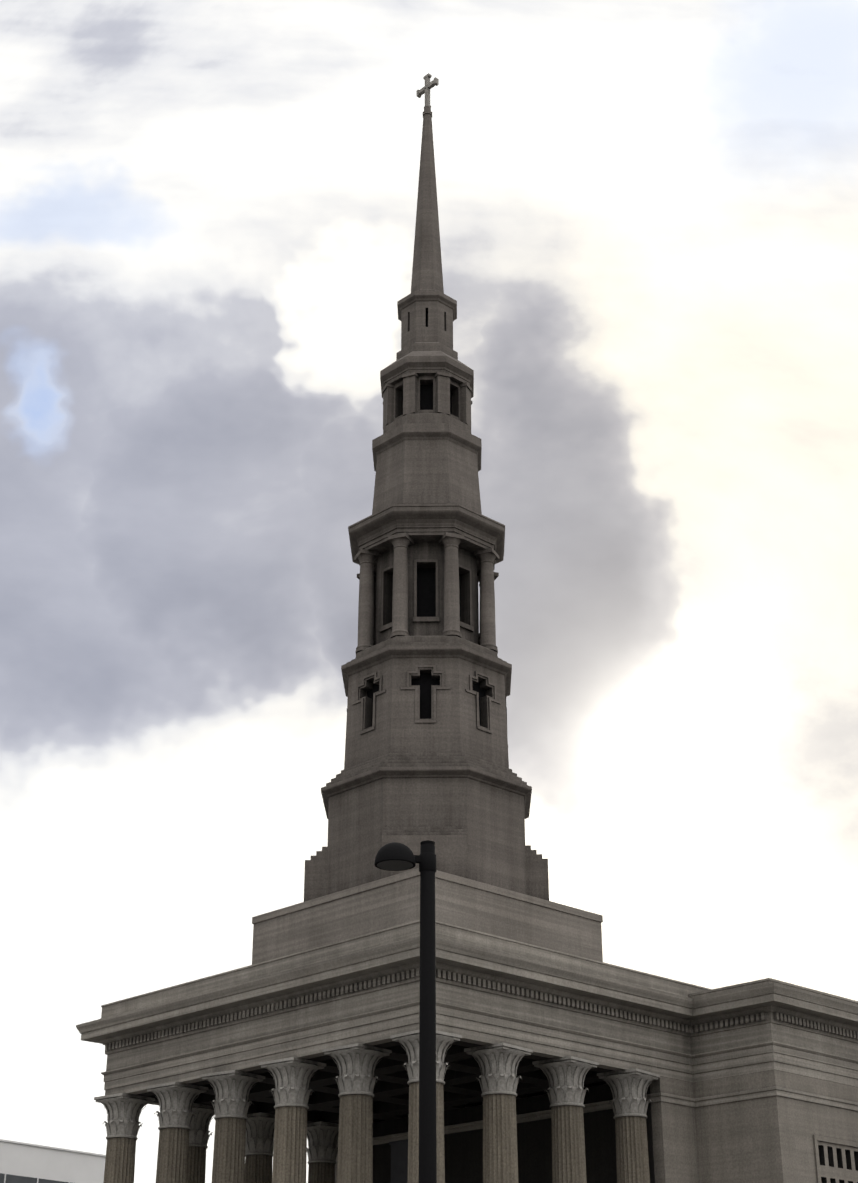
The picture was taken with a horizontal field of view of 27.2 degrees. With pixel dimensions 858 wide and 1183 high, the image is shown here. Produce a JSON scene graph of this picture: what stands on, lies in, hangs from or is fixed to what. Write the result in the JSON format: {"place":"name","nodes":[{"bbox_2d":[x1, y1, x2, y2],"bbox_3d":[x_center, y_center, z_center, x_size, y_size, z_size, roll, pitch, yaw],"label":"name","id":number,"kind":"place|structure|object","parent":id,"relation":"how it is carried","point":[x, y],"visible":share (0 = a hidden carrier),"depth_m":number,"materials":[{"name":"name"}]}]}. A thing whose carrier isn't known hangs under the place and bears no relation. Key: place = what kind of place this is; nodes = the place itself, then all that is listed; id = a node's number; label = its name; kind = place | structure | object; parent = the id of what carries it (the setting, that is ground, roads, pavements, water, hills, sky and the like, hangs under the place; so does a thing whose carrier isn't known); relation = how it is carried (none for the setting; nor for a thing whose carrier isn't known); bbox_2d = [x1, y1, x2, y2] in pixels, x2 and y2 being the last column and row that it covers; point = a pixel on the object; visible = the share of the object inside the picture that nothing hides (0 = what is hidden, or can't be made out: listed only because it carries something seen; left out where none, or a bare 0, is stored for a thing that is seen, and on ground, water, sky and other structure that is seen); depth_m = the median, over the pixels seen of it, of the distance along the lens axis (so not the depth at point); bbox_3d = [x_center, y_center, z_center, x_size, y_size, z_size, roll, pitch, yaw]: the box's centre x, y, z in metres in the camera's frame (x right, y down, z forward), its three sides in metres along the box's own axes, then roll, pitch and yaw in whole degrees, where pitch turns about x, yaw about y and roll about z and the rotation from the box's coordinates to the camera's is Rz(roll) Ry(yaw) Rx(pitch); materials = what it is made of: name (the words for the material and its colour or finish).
{"place":"outdoors","nodes":[
{"label":"outdoors","id":0,"kind":"place"},
{"bbox_2d":[0,1139,105,1182],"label":"neighboring building","id":1,"kind":"structure","parent":0,"point":[21,1162],"depth_m":135.94,"materials":[{"name":"white concrete"}]},
{"bbox_2d":[0,0,857,1182],"label":"sky","id":2,"kind":"structure","parent":0,"point":[648,209],"materials":[{"name":"white"}]},
{"label":"ground","id":3,"kind":"structure","parent":0,"visible":0},
{"bbox_2d":[335,1070,791,1182],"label":"body walls","id":4,"kind":"structure","parent":3,"relation":"on","point":[745,1141],"depth_m":65.97,"materials":[{"name":"grey stone"}]},
{"bbox_2d":[389,1139,407,1182],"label":"door","id":5,"kind":"structure","parent":4,"relation":"attached to","point":[399,1161],"depth_m":65.67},
{"bbox_2d":[76,936,857,1122],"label":"entablature","id":6,"kind":"structure","parent":4,"relation":"on","point":[371,996],"depth_m":65.55,"materials":[{"name":"stone"}]},
{"bbox_2d":[137,1041,613,1123],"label":"portico ceiling","id":7,"kind":"structure","parent":6,"relation":"on","point":[461,1087],"depth_m":69.22,"materials":[{"name":"stone"}]},
{"bbox_2d":[100,920,710,1018],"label":"roof parapet","id":8,"kind":"structure","parent":6,"relation":"on","point":[452,933],"depth_m":64.99,"materials":[{"name":"stone"}]},
{"bbox_2d":[252,868,602,964],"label":"tower base","id":9,"kind":"object","parent":8,"relation":"on","point":[376,905],"visible":0.25,"depth_m":70.09,"materials":[{"name":"grey stone"}]},
{"bbox_2d":[304,503,548,901],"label":"tower","id":10,"kind":"structure","parent":9,"relation":"on","point":[426,749],"depth_m":74.11,"materials":[{"name":"stone"}]},
{"bbox_2d":[354,532,498,653],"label":"columns","id":11,"kind":"structure","parent":10,"relation":"on","point":[487,575],"depth_m":77.90,"materials":[{"name":"stone"}]},
{"bbox_2d":[372,106,481,513],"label":"spire","id":12,"kind":"structure","parent":10,"relation":"on","point":[427,446],"depth_m":82.89,"materials":[{"name":"stone"}]},
{"bbox_2d":[416,73,438,106],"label":"cross","id":13,"kind":"object","parent":12,"relation":"on","point":[427,87],"visible":0.9,"depth_m":92.48,"materials":[{"name":"stone"}]},
{"bbox_2d":[470,1081,606,1104],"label":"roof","id":14,"kind":"structure","parent":6,"relation":"on","point":[543,1092],"depth_m":87.37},
{"bbox_2d":[465,978,857,1107],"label":"roof parapet","id":15,"kind":"structure","parent":6,"relation":"on","point":[732,987],"depth_m":67.84,"materials":[{"name":"stone"}]},
{"bbox_2d":[373,1083,654,1182],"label":"wall","id":16,"kind":"structure","parent":4,"relation":"attached to","point":[463,1151],"depth_m":70.35,"materials":[{"name":"stone"}]},
{"bbox_2d":[336,1086,857,1149],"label":"body string courses","id":17,"kind":"object","parent":4,"relation":"attached to","point":[727,1098],"visible":0.44,"depth_m":67.24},
{"bbox_2d":[782,1071,857,1182],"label":"wall with grille","id":18,"kind":"structure","parent":3,"relation":"on","point":[823,1143],"depth_m":66.34,"materials":[{"name":"stone"}]},
{"bbox_3d":[-3.063,31.648,62.186,14.900,1.500,20.300,22,-33,-39],"label":"podium","id":19,"kind":"object","parent":3,"relation":"on","visible":0},
{"bbox_2d":[94,1093,154,1182],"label":"column","id":20,"kind":"structure","parent":19,"relation":"on","point":[122,1125],"depth_m":70.13,"materials":[{"name":"stone"}]},
{"bbox_2d":[145,1082,207,1182],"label":"column","id":21,"kind":"structure","parent":19,"relation":"on","point":[176,1102],"depth_m":67.80,"materials":[{"name":"stone"}]},
{"bbox_2d":[187,1103,214,1182],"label":"column","id":22,"kind":"structure","parent":19,"relation":"on","point":[199,1134],"depth_m":72.33,"materials":[{"name":"stone"}]},
{"bbox_2d":[200,1070,264,1182],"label":"column","id":23,"kind":"structure","parent":19,"relation":"on","point":[231,1104],"depth_m":65.48,"materials":[{"name":"stone"}]},
{"bbox_2d":[244,1112,274,1182],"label":"column","id":24,"kind":"structure","parent":19,"relation":"on","point":[260,1127],"depth_m":74.53,"materials":[{"name":"stone"}]},
{"bbox_2d":[259,1057,325,1182],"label":"column","id":25,"kind":"structure","parent":19,"relation":"on","point":[292,1076],"depth_m":63.15,"materials":[{"name":"stone"}]},
{"bbox_2d":[307,1121,338,1182],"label":"column","id":26,"kind":"structure","parent":19,"relation":"on","point":[322,1138],"depth_m":76.82,"materials":[{"name":"stone"}]},
{"bbox_2d":[322,1043,391,1182],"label":"column","id":27,"kind":"structure","parent":19,"relation":"on","point":[356,1063],"depth_m":60.81,"materials":[{"name":"stone"}]},
{"bbox_2d":[390,1030,461,1182],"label":"column","id":28,"kind":"structure","parent":19,"relation":"on","point":[409,1041],"depth_m":58.63,"materials":[{"name":"stone"}]},
{"bbox_2d":[464,1043,532,1182],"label":"column","id":29,"kind":"structure","parent":19,"relation":"on","point":[499,1064],"depth_m":60.72,"materials":[{"name":"stone"}]},
{"bbox_2d":[532,1056,598,1182],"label":"column","id":30,"kind":"structure","parent":19,"relation":"on","point":[566,1075],"depth_m":62.97,"materials":[{"name":"stone"}]},
{"bbox_2d":[597,1068,659,1182],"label":"column","id":31,"kind":"structure","parent":19,"relation":"on","point":[628,1088],"depth_m":65.22,"materials":[{"name":"stone"}]},
{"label":"road","id":32,"kind":"structure","parent":0,"visible":0},
{"bbox_2d":[374,840,436,1182],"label":"lamp post","id":33,"kind":"object","parent":32,"relation":"on","point":[394,856],"visible":1,"depth_m":25.43,"materials":[{"name":"metal"}]}
]}

